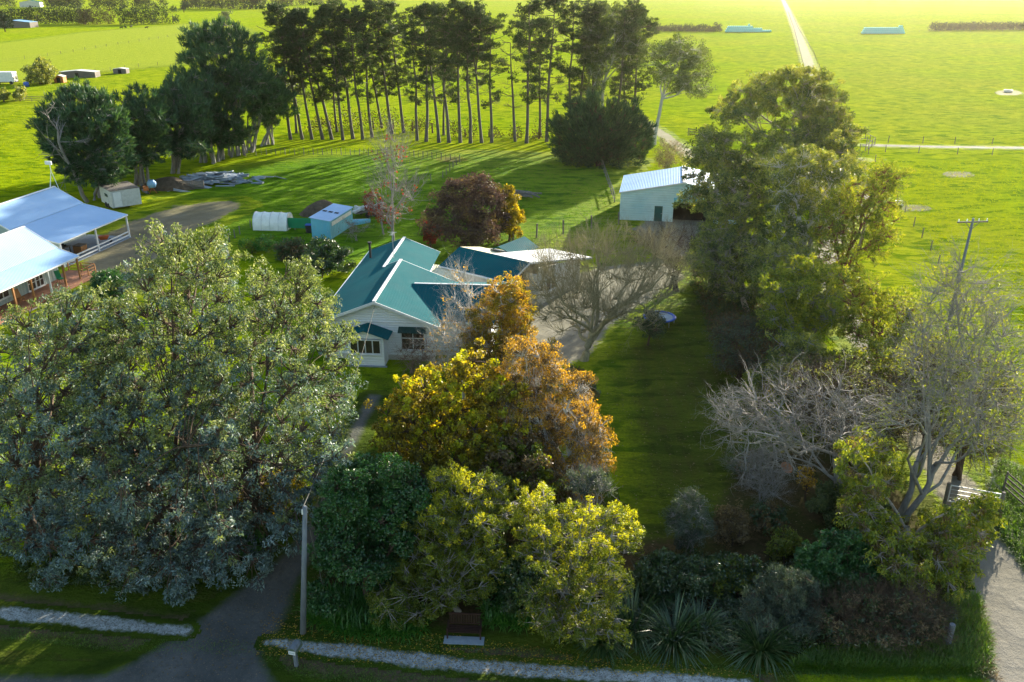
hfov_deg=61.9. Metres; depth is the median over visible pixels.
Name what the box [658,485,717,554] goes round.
silvery shrub
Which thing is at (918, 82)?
ground
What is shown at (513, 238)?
fence
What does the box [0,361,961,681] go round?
front lawn
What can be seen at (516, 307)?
birch tree
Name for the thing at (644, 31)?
pine tree
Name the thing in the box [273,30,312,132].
pine tree
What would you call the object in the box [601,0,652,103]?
pine tree
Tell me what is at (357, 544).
evergreen tree
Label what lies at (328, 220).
garden shed
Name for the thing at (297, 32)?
pine tree
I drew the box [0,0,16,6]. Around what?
shelter belt
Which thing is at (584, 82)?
pine tree
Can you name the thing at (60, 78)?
shed
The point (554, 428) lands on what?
weeping birch
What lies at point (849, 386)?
bare thicket
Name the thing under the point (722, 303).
undergrowth
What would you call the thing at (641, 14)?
pine tree
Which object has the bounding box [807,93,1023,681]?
gravel road
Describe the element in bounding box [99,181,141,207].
shed
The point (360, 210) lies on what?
flatbed trailer
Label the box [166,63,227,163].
macrocarpa tree
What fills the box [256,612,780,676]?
fallen leaves
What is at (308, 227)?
rubbish bin
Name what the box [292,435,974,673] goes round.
garden bed
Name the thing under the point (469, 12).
pine tree
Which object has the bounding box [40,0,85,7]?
shelter belt
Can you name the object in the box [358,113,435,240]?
red leaved tree
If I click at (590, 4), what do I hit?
pine tree
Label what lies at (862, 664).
rank grass
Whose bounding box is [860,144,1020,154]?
fence
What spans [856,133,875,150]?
fence
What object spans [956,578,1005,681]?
rank grass
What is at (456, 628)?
park bench
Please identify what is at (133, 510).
silver gum
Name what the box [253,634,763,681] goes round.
footpath
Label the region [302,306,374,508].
service cable
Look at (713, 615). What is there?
flax
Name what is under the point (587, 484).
dead limbed tree
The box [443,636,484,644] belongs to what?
paving slab
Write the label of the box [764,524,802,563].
sunlit shrub
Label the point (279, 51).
pine tree
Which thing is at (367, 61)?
pine tree
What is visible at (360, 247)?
paddock
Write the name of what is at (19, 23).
shed
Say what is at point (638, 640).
flax
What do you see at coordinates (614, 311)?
spreading tree
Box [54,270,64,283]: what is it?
deck chair
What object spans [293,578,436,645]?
strappy ground cover
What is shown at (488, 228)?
purple tree
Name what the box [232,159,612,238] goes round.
pasture tufts
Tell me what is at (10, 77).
truck box
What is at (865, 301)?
rounded tree
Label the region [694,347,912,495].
dead tree
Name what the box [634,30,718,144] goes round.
gum tree
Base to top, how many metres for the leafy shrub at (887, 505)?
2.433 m
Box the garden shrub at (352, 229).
[338,216,373,241]
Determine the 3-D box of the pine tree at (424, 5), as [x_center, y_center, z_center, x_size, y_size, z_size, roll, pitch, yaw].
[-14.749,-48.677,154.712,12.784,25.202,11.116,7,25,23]
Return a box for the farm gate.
[943,482,1005,510]
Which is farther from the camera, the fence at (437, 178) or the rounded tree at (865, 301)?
the fence at (437, 178)
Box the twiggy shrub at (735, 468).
[719,436,779,489]
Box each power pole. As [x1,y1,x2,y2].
[300,505,324,634]
[944,218,987,336]
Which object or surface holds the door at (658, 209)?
in the implement shed at (643, 195)
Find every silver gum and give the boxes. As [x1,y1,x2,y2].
[0,282,156,592]
[61,218,260,607]
[169,254,367,592]
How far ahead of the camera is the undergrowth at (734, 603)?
39.65 m
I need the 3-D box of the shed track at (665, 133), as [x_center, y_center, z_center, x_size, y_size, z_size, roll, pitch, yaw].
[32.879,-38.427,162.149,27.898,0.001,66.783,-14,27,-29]
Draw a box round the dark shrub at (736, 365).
[701,307,778,379]
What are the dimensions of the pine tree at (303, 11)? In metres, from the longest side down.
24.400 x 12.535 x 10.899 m
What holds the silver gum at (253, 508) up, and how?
on the front lawn at (378, 377)
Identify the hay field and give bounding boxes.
[0,21,262,83]
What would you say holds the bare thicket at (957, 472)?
on the ground at (918, 82)
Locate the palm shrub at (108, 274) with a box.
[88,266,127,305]
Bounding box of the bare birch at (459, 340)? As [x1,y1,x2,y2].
[405,245,491,399]
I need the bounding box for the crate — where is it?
[72,243,87,253]
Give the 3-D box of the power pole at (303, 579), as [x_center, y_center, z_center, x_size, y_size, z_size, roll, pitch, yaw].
[-9.055,10.328,38.891,0.818,7.225,1.997,14,27,30]
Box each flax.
[557,605,639,671]
[596,583,675,662]
[619,560,686,617]
[629,588,726,678]
[665,592,740,661]
[716,605,809,681]
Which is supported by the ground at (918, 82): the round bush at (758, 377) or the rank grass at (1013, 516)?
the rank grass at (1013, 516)
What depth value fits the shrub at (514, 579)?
39.26 m
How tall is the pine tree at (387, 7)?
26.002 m
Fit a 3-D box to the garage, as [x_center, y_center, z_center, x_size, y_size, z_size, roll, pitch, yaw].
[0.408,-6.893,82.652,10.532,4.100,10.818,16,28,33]
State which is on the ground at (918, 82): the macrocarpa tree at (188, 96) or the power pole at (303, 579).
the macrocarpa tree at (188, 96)
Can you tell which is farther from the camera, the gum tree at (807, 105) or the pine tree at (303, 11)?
the pine tree at (303, 11)
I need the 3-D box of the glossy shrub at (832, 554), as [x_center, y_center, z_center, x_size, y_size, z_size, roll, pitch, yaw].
[16.028,10.637,41.933,4.249,3.899,5.364,10,25,23]
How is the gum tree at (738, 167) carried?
on the ground at (918, 82)
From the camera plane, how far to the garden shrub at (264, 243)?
94.15 m
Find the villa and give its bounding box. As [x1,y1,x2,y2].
[317,231,504,367]
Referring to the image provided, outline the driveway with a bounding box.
[0,390,391,681]
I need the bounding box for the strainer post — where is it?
[945,622,955,644]
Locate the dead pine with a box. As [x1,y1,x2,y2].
[497,37,524,141]
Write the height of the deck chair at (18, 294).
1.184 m
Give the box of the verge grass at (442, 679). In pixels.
[0,626,802,681]
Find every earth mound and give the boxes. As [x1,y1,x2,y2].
[139,177,195,191]
[299,200,332,216]
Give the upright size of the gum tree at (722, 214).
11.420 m
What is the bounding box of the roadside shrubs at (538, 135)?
[449,113,545,139]
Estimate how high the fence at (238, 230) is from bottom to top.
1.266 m
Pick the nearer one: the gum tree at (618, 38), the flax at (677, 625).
the flax at (677, 625)
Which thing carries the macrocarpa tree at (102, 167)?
on the ground at (918, 82)
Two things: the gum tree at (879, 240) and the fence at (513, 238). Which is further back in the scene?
the fence at (513, 238)
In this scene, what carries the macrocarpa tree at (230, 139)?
on the ground at (918, 82)
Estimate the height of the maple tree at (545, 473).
6.253 m
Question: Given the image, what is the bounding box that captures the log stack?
[514,190,541,197]
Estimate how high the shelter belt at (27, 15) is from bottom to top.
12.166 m
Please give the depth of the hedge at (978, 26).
503.83 m
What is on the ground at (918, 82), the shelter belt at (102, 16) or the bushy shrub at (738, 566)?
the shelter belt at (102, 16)
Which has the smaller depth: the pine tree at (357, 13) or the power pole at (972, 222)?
the power pole at (972, 222)
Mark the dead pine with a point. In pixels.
(513, 112)
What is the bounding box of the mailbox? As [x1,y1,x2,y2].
[288,639,301,666]
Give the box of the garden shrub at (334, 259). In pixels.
[301,234,356,277]
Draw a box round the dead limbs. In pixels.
[35,102,91,202]
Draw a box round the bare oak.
[840,227,1023,521]
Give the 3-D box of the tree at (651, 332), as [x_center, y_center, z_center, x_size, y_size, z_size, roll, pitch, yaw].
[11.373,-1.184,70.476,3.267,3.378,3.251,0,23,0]
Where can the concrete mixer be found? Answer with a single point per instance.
(151, 183)
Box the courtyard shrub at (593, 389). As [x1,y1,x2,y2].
[558,364,601,408]
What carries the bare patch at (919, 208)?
on the ground at (918, 82)
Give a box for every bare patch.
[436,156,466,161]
[899,205,931,210]
[942,171,975,176]
[995,90,1022,94]
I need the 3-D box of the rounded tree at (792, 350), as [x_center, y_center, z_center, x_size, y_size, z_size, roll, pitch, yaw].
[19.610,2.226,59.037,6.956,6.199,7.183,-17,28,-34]
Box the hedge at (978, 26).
[927,21,1023,30]
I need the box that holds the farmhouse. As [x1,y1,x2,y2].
[0,161,130,324]
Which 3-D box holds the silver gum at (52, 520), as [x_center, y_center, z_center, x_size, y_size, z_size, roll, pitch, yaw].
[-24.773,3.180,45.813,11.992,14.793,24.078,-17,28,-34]
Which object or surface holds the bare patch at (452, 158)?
on the paddock
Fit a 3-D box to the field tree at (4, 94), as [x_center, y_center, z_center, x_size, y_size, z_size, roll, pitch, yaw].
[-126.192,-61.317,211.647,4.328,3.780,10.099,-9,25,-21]
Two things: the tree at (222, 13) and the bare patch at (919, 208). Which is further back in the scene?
the tree at (222, 13)
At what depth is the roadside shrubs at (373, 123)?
170.87 m
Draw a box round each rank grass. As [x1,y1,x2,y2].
[783,587,999,681]
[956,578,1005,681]
[984,457,1023,571]
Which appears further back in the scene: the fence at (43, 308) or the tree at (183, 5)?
the tree at (183, 5)
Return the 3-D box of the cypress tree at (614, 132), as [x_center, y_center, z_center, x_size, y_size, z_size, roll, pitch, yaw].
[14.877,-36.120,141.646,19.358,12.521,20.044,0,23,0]
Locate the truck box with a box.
[0,71,18,83]
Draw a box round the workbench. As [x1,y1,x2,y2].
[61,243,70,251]
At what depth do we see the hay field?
366.39 m
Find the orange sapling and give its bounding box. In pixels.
[796,466,820,500]
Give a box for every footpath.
[0,599,201,640]
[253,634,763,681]
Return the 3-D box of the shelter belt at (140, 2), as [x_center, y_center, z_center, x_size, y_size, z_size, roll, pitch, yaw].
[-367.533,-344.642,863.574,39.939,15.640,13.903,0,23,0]
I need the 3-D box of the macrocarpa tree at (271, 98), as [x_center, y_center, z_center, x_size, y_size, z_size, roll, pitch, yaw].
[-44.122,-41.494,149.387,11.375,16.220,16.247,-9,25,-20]
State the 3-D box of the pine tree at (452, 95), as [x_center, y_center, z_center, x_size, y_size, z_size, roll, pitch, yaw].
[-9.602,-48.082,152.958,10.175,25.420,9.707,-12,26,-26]
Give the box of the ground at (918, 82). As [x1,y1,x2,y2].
[0,0,1023,522]
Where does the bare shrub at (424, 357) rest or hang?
on the front lawn at (378, 377)
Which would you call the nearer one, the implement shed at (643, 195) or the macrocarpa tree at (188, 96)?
the implement shed at (643, 195)
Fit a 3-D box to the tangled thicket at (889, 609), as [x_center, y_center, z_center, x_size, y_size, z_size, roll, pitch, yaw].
[17.376,12.380,39.116,8.788,4.877,6.350,0,23,0]
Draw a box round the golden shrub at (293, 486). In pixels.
[226,470,308,514]
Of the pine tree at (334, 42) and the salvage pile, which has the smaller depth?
the salvage pile
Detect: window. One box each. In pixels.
[0,289,10,300]
[349,339,381,355]
[400,333,425,351]
[545,275,556,292]
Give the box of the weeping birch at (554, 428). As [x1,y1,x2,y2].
[492,327,619,517]
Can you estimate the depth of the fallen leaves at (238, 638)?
39.40 m
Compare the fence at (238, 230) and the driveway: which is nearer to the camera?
the driveway
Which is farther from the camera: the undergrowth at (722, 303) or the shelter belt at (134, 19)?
the shelter belt at (134, 19)
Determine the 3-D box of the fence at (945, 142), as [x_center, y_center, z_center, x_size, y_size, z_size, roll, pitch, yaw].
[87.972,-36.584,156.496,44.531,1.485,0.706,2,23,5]
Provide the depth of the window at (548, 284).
80.11 m
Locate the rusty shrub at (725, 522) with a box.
[708,499,751,548]
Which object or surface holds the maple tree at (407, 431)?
on the garden bed
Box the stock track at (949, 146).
[857,143,1023,149]
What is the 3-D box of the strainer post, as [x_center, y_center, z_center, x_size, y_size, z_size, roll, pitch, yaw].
[19.838,13.087,39.358,0.280,1.350,1.752,0,23,0]
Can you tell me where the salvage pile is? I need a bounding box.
[141,170,285,192]
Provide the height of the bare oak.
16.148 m
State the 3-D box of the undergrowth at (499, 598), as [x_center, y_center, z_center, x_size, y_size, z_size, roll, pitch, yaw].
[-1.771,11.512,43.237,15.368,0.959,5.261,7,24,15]
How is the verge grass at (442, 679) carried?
on the ground at (918, 82)
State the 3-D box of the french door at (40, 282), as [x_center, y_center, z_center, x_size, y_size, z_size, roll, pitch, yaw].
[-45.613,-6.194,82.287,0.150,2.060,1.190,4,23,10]
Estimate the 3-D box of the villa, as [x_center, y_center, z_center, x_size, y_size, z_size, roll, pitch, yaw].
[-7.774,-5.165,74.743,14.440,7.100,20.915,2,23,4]
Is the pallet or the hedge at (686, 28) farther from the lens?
the hedge at (686, 28)
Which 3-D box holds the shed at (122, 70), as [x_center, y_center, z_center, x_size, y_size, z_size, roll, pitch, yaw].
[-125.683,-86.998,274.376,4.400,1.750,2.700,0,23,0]
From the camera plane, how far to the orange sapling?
49.06 m
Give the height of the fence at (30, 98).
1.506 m
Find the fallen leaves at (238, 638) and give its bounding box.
[140,561,325,675]
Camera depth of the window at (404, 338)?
67.42 m
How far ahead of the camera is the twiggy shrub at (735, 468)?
51.51 m
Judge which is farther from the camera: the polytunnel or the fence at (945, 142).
the fence at (945, 142)
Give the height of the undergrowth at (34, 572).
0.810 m
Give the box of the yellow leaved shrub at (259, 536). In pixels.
[225,528,266,559]
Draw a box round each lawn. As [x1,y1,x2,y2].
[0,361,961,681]
[565,270,819,523]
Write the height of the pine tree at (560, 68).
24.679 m
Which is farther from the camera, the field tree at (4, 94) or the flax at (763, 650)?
the field tree at (4, 94)
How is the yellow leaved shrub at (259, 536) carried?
on the front lawn at (378, 377)
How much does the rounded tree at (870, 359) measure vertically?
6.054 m
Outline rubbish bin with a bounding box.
[305,223,311,232]
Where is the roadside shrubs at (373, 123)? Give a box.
[304,105,434,132]
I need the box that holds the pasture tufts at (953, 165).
[877,159,1023,408]
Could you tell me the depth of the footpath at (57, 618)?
40.27 m
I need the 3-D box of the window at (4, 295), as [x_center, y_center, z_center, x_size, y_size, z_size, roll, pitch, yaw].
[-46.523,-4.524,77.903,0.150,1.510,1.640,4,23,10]
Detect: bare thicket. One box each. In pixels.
[621,216,710,291]
[766,344,935,474]
[889,329,1023,484]
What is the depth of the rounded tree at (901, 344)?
52.32 m
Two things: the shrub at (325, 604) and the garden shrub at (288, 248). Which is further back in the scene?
the garden shrub at (288, 248)
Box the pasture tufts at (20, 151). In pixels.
[0,106,41,202]
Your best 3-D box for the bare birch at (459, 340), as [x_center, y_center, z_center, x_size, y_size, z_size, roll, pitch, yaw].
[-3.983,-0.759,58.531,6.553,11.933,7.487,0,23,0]
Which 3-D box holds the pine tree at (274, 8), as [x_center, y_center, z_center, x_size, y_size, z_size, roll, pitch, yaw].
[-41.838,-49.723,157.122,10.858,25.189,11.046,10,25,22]
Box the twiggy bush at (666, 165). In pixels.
[652,137,688,169]
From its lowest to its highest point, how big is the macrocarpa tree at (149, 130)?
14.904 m
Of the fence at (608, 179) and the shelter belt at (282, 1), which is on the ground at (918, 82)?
the shelter belt at (282, 1)
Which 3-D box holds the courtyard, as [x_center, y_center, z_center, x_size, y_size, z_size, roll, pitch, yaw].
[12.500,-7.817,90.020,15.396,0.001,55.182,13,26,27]
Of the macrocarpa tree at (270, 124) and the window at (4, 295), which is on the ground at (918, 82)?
the macrocarpa tree at (270, 124)
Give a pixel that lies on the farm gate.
(947, 492)
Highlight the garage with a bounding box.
[438,236,590,307]
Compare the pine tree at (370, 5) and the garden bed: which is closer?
the garden bed
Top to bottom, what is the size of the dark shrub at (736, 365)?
5.661 m
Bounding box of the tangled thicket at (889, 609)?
[802,567,967,666]
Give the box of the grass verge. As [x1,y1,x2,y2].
[279,648,795,681]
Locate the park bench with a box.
[446,612,481,639]
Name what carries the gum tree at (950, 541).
on the garden bed
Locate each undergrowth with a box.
[0,479,318,593]
[320,543,630,622]
[602,544,957,654]
[689,274,863,449]
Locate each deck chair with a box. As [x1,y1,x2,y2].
[14,288,24,301]
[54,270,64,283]
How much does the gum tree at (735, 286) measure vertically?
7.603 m
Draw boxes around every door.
[26,278,37,292]
[35,274,45,288]
[322,223,328,238]
[654,206,662,220]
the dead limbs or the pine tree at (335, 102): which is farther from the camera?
the pine tree at (335, 102)
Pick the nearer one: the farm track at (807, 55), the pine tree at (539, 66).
the pine tree at (539, 66)
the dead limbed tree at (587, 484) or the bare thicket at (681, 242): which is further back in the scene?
the bare thicket at (681, 242)
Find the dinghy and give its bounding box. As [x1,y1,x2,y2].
[353,219,369,224]
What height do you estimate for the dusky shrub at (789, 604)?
3.918 m
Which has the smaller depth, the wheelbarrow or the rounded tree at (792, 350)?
the rounded tree at (792, 350)
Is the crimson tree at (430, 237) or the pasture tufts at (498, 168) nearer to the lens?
the crimson tree at (430, 237)
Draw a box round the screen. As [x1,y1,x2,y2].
[287,217,310,227]
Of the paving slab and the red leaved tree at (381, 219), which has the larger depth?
the red leaved tree at (381, 219)
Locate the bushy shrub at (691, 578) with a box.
[632,546,716,601]
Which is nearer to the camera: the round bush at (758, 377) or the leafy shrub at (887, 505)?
the leafy shrub at (887, 505)
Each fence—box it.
[15,96,52,100]
[29,295,69,317]
[202,148,454,160]
[223,220,250,241]
[397,155,459,189]
[483,212,619,243]
[601,160,614,201]
[790,9,819,65]
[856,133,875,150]
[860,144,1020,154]
[866,136,1023,143]
[868,150,1023,449]
[1002,471,1023,504]
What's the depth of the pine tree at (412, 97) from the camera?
154.88 m
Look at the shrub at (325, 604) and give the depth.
39.78 m
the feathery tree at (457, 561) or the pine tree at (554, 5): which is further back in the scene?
the pine tree at (554, 5)
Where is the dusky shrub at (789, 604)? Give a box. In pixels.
[738,561,826,643]
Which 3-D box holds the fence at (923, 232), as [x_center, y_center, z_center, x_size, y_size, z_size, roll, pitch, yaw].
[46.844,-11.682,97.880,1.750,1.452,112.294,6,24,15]
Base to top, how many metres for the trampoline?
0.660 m
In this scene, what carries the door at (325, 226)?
in the garden shed at (328, 220)
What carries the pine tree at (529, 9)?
on the ground at (918, 82)
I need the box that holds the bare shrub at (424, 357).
[388,332,444,376]
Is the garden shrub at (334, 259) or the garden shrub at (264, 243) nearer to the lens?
the garden shrub at (334, 259)
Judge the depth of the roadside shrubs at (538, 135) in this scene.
163.00 m
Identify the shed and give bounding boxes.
[0,19,38,27]
[19,0,43,6]
[54,74,66,82]
[59,69,100,77]
[99,181,141,207]
[113,67,129,73]
[309,203,352,238]
[619,166,735,223]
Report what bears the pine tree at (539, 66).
on the ground at (918, 82)
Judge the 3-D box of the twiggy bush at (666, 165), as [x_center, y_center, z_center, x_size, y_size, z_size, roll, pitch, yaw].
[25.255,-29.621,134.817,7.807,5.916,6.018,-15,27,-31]
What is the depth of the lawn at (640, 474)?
60.39 m
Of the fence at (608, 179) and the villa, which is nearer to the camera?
the villa
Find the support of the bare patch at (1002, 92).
on the ground at (918, 82)
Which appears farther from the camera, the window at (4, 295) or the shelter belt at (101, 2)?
the shelter belt at (101, 2)
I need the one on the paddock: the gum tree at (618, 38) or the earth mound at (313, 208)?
the earth mound at (313, 208)
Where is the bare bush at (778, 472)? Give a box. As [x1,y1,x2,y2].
[731,443,796,508]
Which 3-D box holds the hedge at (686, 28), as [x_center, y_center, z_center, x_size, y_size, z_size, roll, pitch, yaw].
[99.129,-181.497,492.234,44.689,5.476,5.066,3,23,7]
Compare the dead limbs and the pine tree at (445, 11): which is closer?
the dead limbs
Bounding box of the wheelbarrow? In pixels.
[94,235,112,241]
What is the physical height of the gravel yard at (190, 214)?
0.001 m
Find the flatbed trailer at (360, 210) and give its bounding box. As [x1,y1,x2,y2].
[352,202,384,217]
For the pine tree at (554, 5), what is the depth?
153.64 m
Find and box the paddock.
[141,150,653,271]
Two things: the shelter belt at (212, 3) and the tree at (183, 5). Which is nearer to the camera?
the tree at (183, 5)
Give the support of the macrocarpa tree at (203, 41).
on the ground at (918, 82)
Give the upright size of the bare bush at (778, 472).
4.405 m
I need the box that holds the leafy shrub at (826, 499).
[805,478,856,528]
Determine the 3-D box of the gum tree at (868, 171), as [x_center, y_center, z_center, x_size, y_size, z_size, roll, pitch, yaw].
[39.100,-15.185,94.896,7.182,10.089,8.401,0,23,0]
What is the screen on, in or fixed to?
on the paddock
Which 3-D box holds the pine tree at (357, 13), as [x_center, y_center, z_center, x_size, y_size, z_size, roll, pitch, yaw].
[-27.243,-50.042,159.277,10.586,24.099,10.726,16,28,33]
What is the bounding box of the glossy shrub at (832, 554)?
[793,527,881,600]
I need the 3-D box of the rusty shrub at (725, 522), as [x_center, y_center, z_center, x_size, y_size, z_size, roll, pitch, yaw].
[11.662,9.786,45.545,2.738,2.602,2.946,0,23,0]
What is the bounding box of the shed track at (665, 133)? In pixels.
[631,119,874,162]
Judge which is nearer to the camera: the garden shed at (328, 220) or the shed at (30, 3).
the garden shed at (328, 220)
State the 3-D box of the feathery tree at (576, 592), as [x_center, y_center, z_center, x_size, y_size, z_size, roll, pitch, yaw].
[3.244,9.617,40.030,7.075,7.292,9.406,0,23,0]
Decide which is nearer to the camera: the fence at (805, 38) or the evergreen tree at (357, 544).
the evergreen tree at (357, 544)
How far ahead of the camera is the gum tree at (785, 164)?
78.34 m
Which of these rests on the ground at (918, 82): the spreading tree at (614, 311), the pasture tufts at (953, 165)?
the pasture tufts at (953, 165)
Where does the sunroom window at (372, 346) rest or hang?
in the villa
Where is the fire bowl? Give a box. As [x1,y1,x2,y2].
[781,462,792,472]
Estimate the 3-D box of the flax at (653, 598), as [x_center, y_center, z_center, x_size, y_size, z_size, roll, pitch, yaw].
[6.719,11.882,41.254,4.439,1.866,4.193,0,23,0]
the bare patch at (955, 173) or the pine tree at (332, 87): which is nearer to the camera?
the bare patch at (955, 173)
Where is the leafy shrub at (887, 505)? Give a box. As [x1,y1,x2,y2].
[856,497,906,543]
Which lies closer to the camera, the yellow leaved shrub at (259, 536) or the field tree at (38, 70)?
the yellow leaved shrub at (259, 536)
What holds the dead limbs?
on the ground at (918, 82)
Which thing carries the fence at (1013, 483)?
on the ground at (918, 82)
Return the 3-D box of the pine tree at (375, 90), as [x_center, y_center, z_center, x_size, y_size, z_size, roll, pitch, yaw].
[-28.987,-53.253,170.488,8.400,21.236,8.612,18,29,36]
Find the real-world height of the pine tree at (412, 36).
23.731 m
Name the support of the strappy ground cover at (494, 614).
on the garden bed
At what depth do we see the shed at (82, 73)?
262.20 m
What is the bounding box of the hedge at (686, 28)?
[647,22,722,31]
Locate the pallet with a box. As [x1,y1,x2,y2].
[179,180,204,188]
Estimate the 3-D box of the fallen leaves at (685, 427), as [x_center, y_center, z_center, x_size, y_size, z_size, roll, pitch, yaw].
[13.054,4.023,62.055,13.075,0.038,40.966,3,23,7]
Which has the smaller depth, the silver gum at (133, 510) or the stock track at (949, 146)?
the silver gum at (133, 510)
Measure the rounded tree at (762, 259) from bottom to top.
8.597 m
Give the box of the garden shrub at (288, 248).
[271,236,313,262]
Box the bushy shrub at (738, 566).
[701,550,763,601]
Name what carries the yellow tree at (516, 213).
on the paddock
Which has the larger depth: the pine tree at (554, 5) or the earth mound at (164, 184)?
the pine tree at (554, 5)
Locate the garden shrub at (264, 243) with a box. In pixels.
[238,233,279,253]
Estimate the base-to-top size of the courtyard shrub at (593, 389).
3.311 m
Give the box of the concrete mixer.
[143,179,157,193]
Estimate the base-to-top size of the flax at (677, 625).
2.227 m
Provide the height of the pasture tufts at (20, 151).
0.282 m
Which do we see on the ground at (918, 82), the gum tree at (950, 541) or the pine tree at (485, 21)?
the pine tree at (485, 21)
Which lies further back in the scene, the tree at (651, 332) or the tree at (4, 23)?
the tree at (4, 23)
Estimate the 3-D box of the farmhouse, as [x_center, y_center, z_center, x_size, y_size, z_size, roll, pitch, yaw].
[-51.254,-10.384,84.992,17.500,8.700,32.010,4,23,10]
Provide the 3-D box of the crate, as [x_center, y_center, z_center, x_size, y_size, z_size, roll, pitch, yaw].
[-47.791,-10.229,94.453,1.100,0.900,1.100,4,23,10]
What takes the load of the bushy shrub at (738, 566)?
on the garden bed
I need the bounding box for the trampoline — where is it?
[644,310,675,327]
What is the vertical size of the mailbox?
1.315 m
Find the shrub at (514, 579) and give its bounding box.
[496,552,543,618]
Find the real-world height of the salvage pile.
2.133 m
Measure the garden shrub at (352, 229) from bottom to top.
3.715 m
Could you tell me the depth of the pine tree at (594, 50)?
156.12 m
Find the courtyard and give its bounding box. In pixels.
[514,219,714,369]
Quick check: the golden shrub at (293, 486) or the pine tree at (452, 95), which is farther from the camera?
the pine tree at (452, 95)
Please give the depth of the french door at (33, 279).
81.52 m
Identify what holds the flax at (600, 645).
on the garden bed
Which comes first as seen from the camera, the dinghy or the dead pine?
the dinghy
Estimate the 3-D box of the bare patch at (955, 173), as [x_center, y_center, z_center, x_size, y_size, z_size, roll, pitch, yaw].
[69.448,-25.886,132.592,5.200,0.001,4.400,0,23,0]
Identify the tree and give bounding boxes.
[0,13,13,31]
[0,87,11,101]
[11,85,27,100]
[20,55,59,83]
[23,74,139,200]
[109,81,180,185]
[149,72,220,173]
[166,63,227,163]
[175,14,281,156]
[179,1,189,11]
[198,94,259,161]
[218,10,232,20]
[226,61,290,152]
[247,83,300,145]
[248,0,309,139]
[257,13,306,139]
[261,6,327,139]
[268,9,329,139]
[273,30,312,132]
[280,7,341,139]
[300,451,437,600]
[305,3,352,139]
[307,0,367,138]
[310,34,352,131]
[320,4,380,139]
[335,7,396,137]
[340,21,388,127]
[350,0,400,133]
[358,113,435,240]
[359,188,392,234]
[362,458,531,630]
[363,336,539,515]
[369,0,412,132]
[385,14,438,140]
[391,427,571,539]
[395,0,459,142]
[398,9,447,141]
[415,170,512,247]
[421,32,459,134]
[423,1,468,142]
[423,220,441,247]
[428,0,485,142]
[440,0,485,142]
[447,0,508,142]
[458,270,561,387]
[465,17,513,142]
[498,184,525,240]
[504,0,556,142]
[508,482,646,649]
[513,206,705,361]
[515,14,570,134]
[524,0,588,141]
[544,87,657,168]
[547,3,601,116]
[560,0,611,98]
[563,458,621,565]
[571,0,656,139]
[572,31,609,100]
[575,6,619,93]
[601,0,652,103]
[607,14,658,103]
[613,1,660,106]
[631,308,666,345]
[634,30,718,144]
[672,121,808,234]
[681,226,774,312]
[690,167,775,277]
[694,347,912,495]
[704,63,870,228]
[737,235,834,328]
[751,142,866,299]
[754,252,860,372]
[756,329,852,410]
[769,115,866,244]
[805,156,916,309]
[815,336,934,430]
[822,264,935,368]
[831,425,1007,604]
[848,160,901,247]
[891,313,967,459]
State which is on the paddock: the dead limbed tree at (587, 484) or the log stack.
the log stack
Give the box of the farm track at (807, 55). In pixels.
[781,0,824,85]
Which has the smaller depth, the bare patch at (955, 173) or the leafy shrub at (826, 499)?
the leafy shrub at (826, 499)
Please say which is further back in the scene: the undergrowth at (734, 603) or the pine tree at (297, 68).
the pine tree at (297, 68)
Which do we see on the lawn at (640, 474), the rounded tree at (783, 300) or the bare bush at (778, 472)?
the rounded tree at (783, 300)
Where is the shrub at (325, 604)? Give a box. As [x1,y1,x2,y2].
[306,577,345,619]
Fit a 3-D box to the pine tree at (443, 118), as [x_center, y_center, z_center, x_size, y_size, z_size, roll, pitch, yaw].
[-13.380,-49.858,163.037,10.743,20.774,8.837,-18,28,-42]
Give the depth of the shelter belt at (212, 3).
855.59 m
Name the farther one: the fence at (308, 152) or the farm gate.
the fence at (308, 152)
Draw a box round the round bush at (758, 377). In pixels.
[742,369,776,407]
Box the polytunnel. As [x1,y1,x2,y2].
[252,211,292,230]
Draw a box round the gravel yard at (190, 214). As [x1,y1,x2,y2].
[58,196,262,305]
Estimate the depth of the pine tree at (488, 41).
152.92 m
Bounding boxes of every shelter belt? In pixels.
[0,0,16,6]
[0,5,91,23]
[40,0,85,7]
[75,7,116,24]
[88,0,129,8]
[114,2,180,24]
[128,0,168,8]
[181,0,268,8]
[269,0,340,4]
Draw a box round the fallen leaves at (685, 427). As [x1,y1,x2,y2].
[604,304,819,558]
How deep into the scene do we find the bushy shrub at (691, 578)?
41.20 m
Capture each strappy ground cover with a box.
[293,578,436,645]
[475,598,539,633]
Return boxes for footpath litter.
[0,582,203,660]
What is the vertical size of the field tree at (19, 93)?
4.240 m

